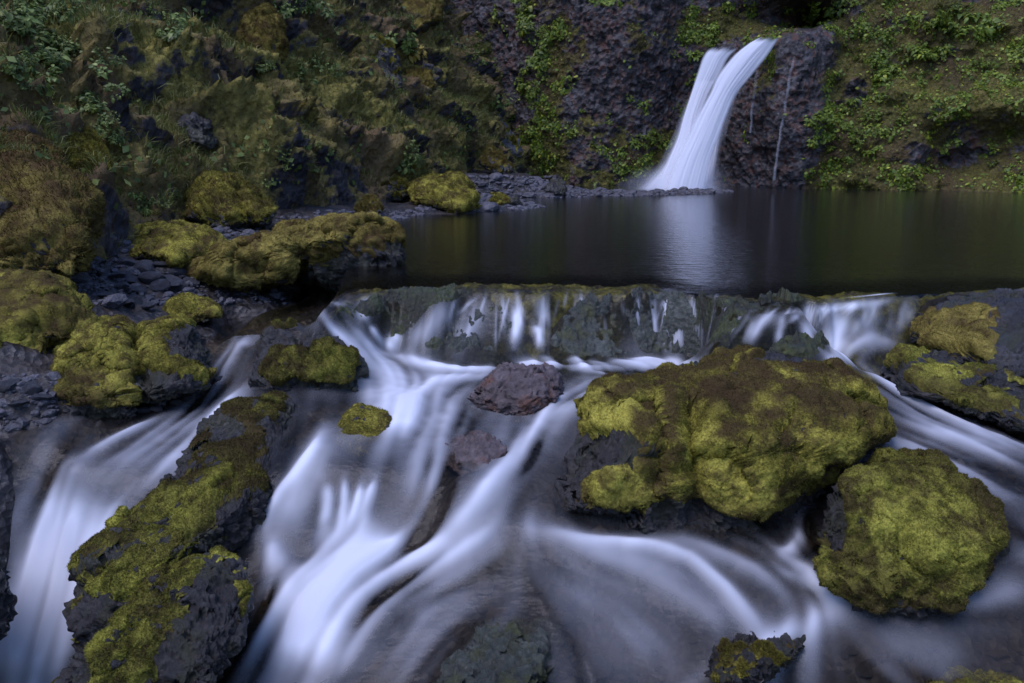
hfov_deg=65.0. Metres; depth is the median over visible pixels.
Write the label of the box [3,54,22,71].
leafy plant
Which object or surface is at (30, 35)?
leafy plant
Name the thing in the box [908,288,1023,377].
boulder
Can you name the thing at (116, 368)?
boulder
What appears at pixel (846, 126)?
leafy plant
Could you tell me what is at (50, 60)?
leafy plant
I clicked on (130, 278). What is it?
slate stone
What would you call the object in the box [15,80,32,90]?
leafy plant
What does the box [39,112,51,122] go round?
leafy plant
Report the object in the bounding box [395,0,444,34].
boulder
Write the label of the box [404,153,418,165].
leafy plant
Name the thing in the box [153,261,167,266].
slate stone
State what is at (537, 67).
leafy plant
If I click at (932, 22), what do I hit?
leafy plant
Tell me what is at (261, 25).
boulder
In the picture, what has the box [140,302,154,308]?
slate stone
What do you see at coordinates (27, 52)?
leafy plant
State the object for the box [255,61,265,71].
leafy plant
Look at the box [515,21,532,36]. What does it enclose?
leafy plant
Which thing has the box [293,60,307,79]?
leafy plant
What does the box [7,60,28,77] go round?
leafy plant
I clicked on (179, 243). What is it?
boulder
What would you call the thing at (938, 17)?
leafy plant
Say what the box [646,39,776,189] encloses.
waterfall
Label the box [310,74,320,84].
leafy plant
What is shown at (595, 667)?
pebbles
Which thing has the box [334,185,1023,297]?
pool
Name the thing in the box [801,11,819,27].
leafy plant
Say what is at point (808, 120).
leafy plant
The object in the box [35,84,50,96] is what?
leafy plant
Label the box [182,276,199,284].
slate stone
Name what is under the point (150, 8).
leafy plant
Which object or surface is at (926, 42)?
leafy plant
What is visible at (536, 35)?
leafy plant
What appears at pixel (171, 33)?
leafy plant
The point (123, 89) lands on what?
leafy plant
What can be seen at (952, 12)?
leafy plant
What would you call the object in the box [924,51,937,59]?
leafy plant
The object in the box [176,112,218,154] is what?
boulder
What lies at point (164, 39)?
leafy plant
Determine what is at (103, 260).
slate stone
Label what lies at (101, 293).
slate stone
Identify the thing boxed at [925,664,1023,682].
boulder
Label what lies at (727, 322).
rock ledge
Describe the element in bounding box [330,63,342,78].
leafy plant
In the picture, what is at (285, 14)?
leafy plant
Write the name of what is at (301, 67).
leafy plant
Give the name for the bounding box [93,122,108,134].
leafy plant
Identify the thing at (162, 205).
leafy plant
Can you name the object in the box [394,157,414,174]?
leafy plant
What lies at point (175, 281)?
slate stone
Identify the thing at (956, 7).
leafy plant
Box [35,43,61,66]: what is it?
leafy plant
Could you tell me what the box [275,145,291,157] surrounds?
leafy plant
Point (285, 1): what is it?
leafy plant
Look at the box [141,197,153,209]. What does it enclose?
leafy plant
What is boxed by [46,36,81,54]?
leafy plant
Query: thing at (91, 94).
leafy plant
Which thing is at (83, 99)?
leafy plant
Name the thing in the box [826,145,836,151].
leafy plant
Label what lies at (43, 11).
leafy plant
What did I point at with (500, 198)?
boulder
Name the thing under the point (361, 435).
boulder
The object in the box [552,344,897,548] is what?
boulder
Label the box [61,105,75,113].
leafy plant
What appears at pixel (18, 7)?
leafy plant
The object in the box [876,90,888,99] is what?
leafy plant
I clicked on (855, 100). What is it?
leafy plant
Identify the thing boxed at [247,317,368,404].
boulder
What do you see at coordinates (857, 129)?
leafy plant
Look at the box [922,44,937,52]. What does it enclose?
leafy plant
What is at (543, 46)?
leafy plant
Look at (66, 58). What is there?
leafy plant
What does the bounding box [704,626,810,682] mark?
boulder
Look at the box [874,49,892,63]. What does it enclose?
leafy plant
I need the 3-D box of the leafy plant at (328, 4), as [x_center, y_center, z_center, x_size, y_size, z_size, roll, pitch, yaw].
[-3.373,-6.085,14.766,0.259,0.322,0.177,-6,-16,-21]
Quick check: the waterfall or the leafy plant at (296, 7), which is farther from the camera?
the waterfall
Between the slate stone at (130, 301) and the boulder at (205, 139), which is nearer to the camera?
the slate stone at (130, 301)
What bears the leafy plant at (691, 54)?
on the cliff
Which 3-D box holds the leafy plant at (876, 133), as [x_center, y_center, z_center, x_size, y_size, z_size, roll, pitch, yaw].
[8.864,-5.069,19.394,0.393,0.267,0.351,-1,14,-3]
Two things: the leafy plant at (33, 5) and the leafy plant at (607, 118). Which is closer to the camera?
the leafy plant at (33, 5)
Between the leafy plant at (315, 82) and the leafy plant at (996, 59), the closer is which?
the leafy plant at (315, 82)
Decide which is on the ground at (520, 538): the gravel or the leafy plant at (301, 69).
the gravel
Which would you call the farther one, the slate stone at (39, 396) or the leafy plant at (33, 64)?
the leafy plant at (33, 64)
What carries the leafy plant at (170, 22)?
on the hillside
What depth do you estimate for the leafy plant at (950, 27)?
19.52 m
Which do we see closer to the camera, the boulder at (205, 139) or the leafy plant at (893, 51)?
the boulder at (205, 139)
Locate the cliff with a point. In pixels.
(606, 83)
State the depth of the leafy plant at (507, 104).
21.19 m
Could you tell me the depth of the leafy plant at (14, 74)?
6.92 m
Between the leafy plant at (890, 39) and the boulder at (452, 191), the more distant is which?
the leafy plant at (890, 39)
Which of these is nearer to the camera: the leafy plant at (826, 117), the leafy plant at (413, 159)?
the leafy plant at (413, 159)
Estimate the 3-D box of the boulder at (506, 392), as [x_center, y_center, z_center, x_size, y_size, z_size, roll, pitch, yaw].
[0.054,0.298,4.761,0.509,0.317,0.611,5,14,18]
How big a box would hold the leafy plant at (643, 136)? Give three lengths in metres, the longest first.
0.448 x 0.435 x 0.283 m
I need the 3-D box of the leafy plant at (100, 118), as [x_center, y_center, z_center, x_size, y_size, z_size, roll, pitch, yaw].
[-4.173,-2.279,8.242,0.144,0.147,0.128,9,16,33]
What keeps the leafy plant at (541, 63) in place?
on the cliff
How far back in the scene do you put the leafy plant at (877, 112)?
19.50 m
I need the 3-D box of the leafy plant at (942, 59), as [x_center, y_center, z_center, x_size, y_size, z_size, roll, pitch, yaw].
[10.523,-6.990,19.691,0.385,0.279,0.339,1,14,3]
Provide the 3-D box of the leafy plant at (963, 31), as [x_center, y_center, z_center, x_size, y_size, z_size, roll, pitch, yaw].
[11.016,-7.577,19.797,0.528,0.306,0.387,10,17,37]
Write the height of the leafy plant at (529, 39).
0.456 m
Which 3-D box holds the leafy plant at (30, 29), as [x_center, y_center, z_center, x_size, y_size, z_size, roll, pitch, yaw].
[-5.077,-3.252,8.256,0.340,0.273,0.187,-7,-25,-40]
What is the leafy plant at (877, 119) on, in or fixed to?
on the cliff
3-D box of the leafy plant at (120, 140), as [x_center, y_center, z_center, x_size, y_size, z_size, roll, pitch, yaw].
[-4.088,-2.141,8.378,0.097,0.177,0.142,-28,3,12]
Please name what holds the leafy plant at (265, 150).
on the hillside
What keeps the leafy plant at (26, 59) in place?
on the hillside
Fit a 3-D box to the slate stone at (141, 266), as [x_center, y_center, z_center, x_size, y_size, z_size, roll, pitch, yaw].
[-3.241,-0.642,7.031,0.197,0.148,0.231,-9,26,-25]
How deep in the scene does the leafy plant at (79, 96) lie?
8.43 m
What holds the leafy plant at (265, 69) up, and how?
on the hillside
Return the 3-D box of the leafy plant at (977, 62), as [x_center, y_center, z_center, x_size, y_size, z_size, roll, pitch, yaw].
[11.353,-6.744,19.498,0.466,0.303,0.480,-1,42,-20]
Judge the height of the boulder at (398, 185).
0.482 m
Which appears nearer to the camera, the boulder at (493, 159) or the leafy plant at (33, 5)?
the leafy plant at (33, 5)
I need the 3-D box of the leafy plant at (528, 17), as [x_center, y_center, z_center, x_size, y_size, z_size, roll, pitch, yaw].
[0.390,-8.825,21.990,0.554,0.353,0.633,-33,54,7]
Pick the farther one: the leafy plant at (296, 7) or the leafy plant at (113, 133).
the leafy plant at (296, 7)
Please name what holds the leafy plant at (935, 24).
on the cliff
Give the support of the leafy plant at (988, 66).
on the cliff
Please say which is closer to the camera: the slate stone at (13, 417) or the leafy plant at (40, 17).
the slate stone at (13, 417)
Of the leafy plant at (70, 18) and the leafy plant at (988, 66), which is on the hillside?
the leafy plant at (70, 18)
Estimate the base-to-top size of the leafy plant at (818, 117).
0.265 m
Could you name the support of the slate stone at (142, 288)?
on the ground at (520, 538)
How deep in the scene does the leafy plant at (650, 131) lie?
21.62 m
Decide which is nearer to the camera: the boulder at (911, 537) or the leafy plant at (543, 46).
the boulder at (911, 537)
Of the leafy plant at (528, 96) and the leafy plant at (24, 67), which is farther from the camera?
the leafy plant at (528, 96)
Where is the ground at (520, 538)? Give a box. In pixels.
[0,170,1023,682]
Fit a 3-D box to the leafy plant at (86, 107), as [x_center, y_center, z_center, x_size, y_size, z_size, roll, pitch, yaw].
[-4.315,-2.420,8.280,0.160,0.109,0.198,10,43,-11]
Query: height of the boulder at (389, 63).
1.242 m
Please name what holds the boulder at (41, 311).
on the ground at (520, 538)
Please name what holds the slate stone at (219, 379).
on the stream
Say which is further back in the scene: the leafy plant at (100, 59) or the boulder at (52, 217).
the leafy plant at (100, 59)
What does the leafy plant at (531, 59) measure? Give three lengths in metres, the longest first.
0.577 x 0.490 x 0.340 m
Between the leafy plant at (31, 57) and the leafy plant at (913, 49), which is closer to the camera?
the leafy plant at (31, 57)
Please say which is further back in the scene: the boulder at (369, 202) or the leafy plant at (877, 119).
the leafy plant at (877, 119)
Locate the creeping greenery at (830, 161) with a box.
[475,0,1023,192]
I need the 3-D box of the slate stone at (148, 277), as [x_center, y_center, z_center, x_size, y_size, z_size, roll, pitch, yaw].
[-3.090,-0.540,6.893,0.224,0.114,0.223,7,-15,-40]
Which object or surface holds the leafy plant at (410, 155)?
on the hillside
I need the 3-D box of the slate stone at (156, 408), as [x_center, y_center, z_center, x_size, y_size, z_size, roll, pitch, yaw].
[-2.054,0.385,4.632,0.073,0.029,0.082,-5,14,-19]
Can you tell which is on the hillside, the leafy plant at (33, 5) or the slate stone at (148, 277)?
the leafy plant at (33, 5)
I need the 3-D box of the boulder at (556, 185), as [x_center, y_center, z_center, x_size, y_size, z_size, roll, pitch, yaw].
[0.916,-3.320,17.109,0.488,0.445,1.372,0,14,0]
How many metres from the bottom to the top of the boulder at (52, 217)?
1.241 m
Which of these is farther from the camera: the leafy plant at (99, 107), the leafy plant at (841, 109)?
the leafy plant at (841, 109)
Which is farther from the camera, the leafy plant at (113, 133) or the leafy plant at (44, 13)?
the leafy plant at (44, 13)
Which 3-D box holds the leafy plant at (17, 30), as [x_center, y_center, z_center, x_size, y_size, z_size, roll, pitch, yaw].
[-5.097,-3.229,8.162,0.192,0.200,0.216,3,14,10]
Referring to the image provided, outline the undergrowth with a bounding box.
[0,0,525,208]
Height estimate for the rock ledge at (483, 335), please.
0.813 m
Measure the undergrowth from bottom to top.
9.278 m
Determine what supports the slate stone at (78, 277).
on the ground at (520, 538)
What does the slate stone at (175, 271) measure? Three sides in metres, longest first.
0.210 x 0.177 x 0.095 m
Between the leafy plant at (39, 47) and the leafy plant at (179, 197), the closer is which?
the leafy plant at (39, 47)
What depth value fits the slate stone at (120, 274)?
6.75 m
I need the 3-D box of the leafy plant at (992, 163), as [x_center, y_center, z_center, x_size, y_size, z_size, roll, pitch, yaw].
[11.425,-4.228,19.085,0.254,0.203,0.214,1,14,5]
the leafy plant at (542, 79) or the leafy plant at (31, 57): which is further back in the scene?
the leafy plant at (542, 79)
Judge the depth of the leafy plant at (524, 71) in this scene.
22.06 m
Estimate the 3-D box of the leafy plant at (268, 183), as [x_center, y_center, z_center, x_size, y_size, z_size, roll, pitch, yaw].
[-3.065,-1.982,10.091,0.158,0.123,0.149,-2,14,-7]
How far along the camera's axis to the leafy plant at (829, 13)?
20.70 m
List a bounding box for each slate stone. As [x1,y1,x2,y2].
[0,378,19,391]
[4,414,21,419]
[6,399,29,406]
[20,381,41,395]
[30,394,52,399]
[50,418,62,426]
[70,273,92,281]
[95,256,106,262]
[96,290,110,296]
[109,271,125,277]
[114,283,128,288]
[116,257,135,265]
[123,274,139,282]
[124,297,134,304]
[130,284,147,293]
[132,260,154,272]
[138,271,165,282]
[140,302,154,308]
[148,279,170,291]
[149,406,162,411]
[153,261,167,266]
[165,274,183,287]
[167,267,185,275]
[175,282,188,290]
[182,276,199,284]
[214,376,224,383]
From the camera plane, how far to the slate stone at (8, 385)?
4.38 m
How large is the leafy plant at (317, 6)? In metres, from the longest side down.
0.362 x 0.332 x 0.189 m
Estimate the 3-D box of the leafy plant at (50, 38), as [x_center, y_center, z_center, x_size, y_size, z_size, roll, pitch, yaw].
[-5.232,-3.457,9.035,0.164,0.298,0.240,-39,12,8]
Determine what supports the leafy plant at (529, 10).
on the cliff
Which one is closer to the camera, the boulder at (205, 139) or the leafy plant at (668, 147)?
the boulder at (205, 139)
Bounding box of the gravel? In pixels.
[0,172,733,432]
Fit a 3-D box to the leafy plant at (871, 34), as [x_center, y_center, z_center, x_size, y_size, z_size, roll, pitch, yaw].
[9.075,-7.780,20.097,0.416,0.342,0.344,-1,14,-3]
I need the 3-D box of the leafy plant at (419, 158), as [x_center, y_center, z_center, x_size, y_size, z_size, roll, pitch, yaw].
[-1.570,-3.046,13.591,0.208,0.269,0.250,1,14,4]
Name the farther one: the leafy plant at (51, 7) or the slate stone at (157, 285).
the leafy plant at (51, 7)
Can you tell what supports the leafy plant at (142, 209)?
on the hillside
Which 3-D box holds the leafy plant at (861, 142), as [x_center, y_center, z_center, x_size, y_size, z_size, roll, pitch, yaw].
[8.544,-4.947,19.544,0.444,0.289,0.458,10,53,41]
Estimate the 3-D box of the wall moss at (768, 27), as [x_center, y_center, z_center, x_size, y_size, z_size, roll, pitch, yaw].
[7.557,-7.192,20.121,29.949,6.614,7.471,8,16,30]
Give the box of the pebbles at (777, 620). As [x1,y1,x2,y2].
[11,372,1023,682]
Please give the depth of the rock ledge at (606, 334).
5.63 m
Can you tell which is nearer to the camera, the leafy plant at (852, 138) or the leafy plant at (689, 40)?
the leafy plant at (852, 138)
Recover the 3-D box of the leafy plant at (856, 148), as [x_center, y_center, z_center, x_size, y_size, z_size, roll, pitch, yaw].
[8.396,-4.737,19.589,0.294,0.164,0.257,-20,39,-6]
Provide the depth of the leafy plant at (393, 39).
16.48 m
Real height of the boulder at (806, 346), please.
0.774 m
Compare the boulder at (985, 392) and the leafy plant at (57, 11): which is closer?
the boulder at (985, 392)
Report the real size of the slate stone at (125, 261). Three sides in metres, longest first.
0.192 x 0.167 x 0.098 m
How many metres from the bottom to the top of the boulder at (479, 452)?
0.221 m
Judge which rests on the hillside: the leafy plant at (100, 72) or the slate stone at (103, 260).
the leafy plant at (100, 72)
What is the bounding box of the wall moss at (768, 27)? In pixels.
[478,0,1023,191]
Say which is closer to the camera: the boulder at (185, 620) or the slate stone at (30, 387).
the boulder at (185, 620)
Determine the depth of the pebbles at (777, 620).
3.53 m
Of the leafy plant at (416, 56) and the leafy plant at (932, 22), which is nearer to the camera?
the leafy plant at (416, 56)
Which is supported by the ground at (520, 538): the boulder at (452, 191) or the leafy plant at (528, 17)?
the boulder at (452, 191)
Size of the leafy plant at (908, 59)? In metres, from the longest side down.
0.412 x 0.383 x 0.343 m
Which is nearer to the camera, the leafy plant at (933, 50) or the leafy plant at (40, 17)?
the leafy plant at (40, 17)
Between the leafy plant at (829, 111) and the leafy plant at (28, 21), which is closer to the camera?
the leafy plant at (28, 21)
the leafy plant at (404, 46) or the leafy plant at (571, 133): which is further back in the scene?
the leafy plant at (571, 133)
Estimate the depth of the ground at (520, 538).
4.04 m
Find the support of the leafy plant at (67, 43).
on the hillside
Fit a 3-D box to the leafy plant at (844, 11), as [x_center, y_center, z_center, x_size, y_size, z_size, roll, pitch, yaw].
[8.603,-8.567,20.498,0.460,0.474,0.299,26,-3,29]
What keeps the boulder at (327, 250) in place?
on the ground at (520, 538)
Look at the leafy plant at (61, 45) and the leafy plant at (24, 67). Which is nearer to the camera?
the leafy plant at (24, 67)
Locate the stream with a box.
[0,275,983,682]
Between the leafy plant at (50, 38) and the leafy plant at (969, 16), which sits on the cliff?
the leafy plant at (969, 16)
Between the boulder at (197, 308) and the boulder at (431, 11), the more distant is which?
the boulder at (431, 11)
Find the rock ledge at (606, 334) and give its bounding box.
[542,287,706,379]
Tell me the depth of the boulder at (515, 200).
13.82 m
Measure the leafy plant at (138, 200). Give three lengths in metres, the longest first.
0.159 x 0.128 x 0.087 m
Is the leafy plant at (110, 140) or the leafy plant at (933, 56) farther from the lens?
the leafy plant at (933, 56)
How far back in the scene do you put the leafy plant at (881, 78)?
19.88 m
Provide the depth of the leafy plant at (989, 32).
19.71 m
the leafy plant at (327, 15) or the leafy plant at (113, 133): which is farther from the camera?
the leafy plant at (327, 15)
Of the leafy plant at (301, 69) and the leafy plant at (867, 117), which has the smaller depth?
the leafy plant at (301, 69)
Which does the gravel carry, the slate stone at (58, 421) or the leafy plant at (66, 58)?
the slate stone at (58, 421)
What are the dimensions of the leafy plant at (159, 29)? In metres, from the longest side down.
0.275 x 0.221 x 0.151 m
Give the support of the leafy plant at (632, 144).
on the cliff
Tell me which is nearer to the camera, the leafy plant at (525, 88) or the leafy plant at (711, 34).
the leafy plant at (711, 34)
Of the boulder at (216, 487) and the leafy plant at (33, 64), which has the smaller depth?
the boulder at (216, 487)
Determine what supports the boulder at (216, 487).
on the ground at (520, 538)
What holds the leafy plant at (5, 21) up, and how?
on the hillside
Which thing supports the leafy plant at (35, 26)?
on the hillside
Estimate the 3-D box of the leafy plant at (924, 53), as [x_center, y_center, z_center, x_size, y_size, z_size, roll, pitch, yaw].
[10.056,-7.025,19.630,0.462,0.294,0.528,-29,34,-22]
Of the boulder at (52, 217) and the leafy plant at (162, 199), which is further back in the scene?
the leafy plant at (162, 199)
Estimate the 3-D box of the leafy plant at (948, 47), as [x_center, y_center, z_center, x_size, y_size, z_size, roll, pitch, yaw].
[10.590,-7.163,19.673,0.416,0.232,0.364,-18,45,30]
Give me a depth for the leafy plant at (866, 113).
19.75 m
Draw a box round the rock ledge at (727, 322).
[691,287,840,354]
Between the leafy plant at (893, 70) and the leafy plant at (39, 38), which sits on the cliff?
the leafy plant at (893, 70)
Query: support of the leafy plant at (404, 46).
on the hillside
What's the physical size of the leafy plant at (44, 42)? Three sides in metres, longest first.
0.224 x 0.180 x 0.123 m
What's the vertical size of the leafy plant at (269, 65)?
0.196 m
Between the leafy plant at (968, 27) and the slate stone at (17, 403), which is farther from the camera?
the leafy plant at (968, 27)
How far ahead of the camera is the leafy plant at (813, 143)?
19.49 m
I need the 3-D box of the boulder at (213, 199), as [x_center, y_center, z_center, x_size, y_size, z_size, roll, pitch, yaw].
[-3.219,-1.611,9.137,1.051,0.695,1.435,-5,14,-20]
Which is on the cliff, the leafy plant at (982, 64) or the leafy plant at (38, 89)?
the leafy plant at (982, 64)
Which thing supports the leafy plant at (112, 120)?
on the hillside
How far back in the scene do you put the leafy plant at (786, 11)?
21.10 m
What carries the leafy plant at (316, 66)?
on the hillside
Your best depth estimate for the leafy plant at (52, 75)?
8.10 m
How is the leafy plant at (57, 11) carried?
on the hillside
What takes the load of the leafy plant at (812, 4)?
on the cliff
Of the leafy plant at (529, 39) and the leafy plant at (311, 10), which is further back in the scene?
the leafy plant at (529, 39)
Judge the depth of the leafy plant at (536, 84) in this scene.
21.88 m
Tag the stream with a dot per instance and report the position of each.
(310, 607)
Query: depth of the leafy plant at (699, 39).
21.52 m
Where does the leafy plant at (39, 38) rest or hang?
on the hillside
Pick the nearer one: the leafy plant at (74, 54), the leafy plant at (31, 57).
the leafy plant at (31, 57)
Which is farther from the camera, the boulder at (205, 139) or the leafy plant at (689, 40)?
the leafy plant at (689, 40)
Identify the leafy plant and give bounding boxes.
[0,0,29,30]
[0,6,41,30]
[0,13,22,33]
[0,60,13,75]
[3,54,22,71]
[5,22,37,36]
[5,64,21,77]
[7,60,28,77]
[13,0,31,13]
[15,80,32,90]
[16,22,35,40]
[18,0,53,24]
[18,54,39,73]
[19,0,46,15]
[20,50,32,62]
[20,53,39,64]
[21,47,34,56]
[25,11,45,34]
[29,43,52,59]
[32,64,61,83]
[34,4,49,19]
[34,25,56,44]
[35,10,48,23]
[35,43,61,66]
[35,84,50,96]
[36,20,57,43]
[39,42,67,65]
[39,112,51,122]
[40,1,65,20]
[40,50,64,67]
[41,38,58,51]
[45,46,71,72]
[46,0,69,15]
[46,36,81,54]
[48,35,72,49]
[52,0,89,19]
[56,9,78,23]
[58,35,78,47]
[59,39,80,57]
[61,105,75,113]
[73,91,90,104]
[78,87,89,98]
[78,92,108,113]
[84,97,97,112]
[85,91,98,98]
[88,62,112,79]
[90,97,99,113]
[91,45,126,67]
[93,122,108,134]
[97,112,113,126]
[101,125,120,146]
[103,82,130,103]
[107,112,119,123]
[109,127,120,139]
[115,130,129,144]
[128,192,142,202]
[136,205,153,214]
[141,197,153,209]
[143,0,160,19]
[151,20,168,34]
[152,193,172,208]
[158,32,170,42]
[159,195,169,203]
[162,10,185,32]
[163,27,183,41]
[169,190,182,201]
[171,7,193,28]
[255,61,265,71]
[258,64,268,74]
[260,143,269,152]
[261,179,274,187]
[264,58,277,71]
[273,0,290,12]
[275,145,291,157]
[279,4,294,20]
[288,3,298,13]
[291,0,307,12]
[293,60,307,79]
[298,62,306,72]
[305,0,317,13]
[310,51,330,71]
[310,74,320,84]
[312,0,324,10]
[318,8,334,18]
[322,1,333,15]
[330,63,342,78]
[379,31,397,43]
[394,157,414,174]
[400,31,417,54]
[403,140,419,160]
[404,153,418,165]
[408,38,427,62]
[411,33,422,53]
[413,155,425,168]
[489,94,499,108]
[497,95,512,109]
[514,1,532,18]
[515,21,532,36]
[516,8,535,28]
[516,80,530,92]
[520,66,531,73]
[523,30,539,46]
[525,50,540,66]
[525,88,536,100]
[529,77,544,87]
[531,56,544,70]
[532,23,545,36]
[532,51,545,64]
[533,71,548,84]
[535,41,547,54]
[565,129,577,137]
[600,113,611,124]
[629,141,642,149]
[635,134,650,140]
[644,130,655,143]
[659,139,673,149]
[684,34,693,42]
[685,50,703,61]
[692,34,708,43]
[704,37,716,46]
[706,31,716,37]
[708,20,719,31]
[781,6,795,15]
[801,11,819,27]
[802,115,815,126]
[804,8,819,22]
[806,137,818,147]
[807,1,821,15]
[812,113,824,121]
[822,0,844,17]
[823,107,832,114]
[823,112,834,124]
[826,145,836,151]
[838,103,846,112]
[840,123,851,129]
[841,0,858,14]
[845,98,859,106]
[848,134,854,143]
[850,95,859,102]
[850,123,862,134]
[851,144,861,150]
[856,128,872,144]
[858,109,871,122]
[860,107,869,117]
[862,146,879,157]
[863,58,885,67]
[869,24,884,36]
[869,67,890,82]
[871,107,881,117]
[871,127,886,136]
[873,112,882,121]
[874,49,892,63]
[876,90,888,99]
[885,33,893,42]
[886,63,901,76]
[891,47,902,55]
[894,116,910,124]
[898,53,912,66]
[905,42,922,55]
[912,32,935,49]
[912,47,932,60]
[922,21,931,32]
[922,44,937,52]
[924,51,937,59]
[930,17,953,31]
[930,18,945,28]
[933,7,953,27]
[935,43,952,55]
[935,54,947,61]
[940,21,959,34]
[948,0,972,13]
[948,5,961,14]
[950,29,968,38]
[956,8,982,23]
[957,25,972,30]
[970,54,986,69]
[977,61,989,67]
[980,12,1001,36]
[981,61,997,70]
[987,57,1004,65]
[987,159,998,167]
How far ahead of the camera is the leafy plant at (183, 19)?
10.72 m
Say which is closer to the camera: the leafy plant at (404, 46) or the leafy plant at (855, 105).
the leafy plant at (404, 46)
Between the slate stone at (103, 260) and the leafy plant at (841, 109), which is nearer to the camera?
the slate stone at (103, 260)
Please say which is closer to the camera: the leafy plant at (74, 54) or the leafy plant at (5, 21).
the leafy plant at (5, 21)
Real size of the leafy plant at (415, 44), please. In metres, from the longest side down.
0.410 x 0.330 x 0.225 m
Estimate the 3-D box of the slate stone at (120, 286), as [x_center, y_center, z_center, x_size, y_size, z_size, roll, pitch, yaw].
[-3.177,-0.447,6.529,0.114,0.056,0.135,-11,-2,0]
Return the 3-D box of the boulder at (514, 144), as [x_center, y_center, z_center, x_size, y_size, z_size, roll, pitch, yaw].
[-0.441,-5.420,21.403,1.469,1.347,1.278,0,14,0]
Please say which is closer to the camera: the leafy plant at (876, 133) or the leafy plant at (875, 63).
the leafy plant at (876, 133)
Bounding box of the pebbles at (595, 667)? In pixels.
[226,391,1023,682]
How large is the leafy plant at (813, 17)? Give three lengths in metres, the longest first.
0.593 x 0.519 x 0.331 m
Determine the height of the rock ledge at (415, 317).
0.902 m
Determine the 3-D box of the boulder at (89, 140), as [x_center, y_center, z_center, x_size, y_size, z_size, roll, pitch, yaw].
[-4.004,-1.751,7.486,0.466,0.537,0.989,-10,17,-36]
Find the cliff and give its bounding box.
[451,0,1023,192]
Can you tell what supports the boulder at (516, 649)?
on the ground at (520, 538)
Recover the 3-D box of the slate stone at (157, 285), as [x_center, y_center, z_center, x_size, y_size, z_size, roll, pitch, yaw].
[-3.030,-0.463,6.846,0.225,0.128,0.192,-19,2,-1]
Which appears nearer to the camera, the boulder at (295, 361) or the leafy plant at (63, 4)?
the boulder at (295, 361)
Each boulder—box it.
[0,127,107,278]
[0,268,98,354]
[0,549,17,639]
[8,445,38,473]
[50,312,217,424]
[51,545,254,682]
[62,390,299,652]
[64,126,113,181]
[128,219,228,268]
[162,292,223,324]
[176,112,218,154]
[181,169,278,229]
[185,210,407,295]
[235,1,289,62]
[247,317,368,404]
[333,402,397,463]
[353,193,384,214]
[369,32,401,85]
[380,175,409,202]
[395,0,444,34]
[404,63,435,109]
[406,170,480,213]
[429,614,574,682]
[439,430,507,476]
[467,362,563,423]
[478,144,514,173]
[487,191,510,204]
[499,114,522,158]
[506,194,521,205]
[544,174,566,195]
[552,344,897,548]
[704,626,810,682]
[769,330,833,360]
[812,446,1012,628]
[880,343,1023,438]
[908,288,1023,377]
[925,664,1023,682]
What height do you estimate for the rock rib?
1.864 m
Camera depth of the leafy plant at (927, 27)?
19.82 m
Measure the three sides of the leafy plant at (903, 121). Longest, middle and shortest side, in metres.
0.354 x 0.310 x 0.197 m
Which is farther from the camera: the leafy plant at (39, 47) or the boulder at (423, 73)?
the boulder at (423, 73)
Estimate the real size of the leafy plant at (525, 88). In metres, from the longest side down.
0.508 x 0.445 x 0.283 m
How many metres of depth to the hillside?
10.61 m
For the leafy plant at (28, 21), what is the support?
on the hillside
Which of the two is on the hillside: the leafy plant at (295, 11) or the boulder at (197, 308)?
the leafy plant at (295, 11)
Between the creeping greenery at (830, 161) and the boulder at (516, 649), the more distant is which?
the creeping greenery at (830, 161)
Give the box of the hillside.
[0,0,530,260]
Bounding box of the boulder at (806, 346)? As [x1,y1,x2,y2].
[769,330,833,360]
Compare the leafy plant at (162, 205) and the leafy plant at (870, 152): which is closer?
the leafy plant at (162, 205)
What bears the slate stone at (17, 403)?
on the ground at (520, 538)
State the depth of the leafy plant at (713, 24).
21.32 m
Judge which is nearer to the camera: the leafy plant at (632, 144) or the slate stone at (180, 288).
the slate stone at (180, 288)
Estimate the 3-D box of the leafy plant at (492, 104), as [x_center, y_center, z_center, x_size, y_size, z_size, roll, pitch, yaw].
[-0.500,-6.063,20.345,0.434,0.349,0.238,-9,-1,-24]
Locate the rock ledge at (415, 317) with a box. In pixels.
[328,283,496,363]
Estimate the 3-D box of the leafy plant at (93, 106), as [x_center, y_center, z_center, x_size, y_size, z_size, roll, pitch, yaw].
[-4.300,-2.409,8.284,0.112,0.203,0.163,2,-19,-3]
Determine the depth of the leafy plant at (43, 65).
8.40 m
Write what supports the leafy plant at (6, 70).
on the hillside
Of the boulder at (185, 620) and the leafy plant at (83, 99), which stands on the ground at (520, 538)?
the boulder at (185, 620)
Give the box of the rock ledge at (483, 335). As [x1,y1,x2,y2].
[406,306,521,373]
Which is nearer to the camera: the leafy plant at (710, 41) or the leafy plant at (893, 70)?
the leafy plant at (893, 70)
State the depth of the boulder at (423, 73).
16.57 m

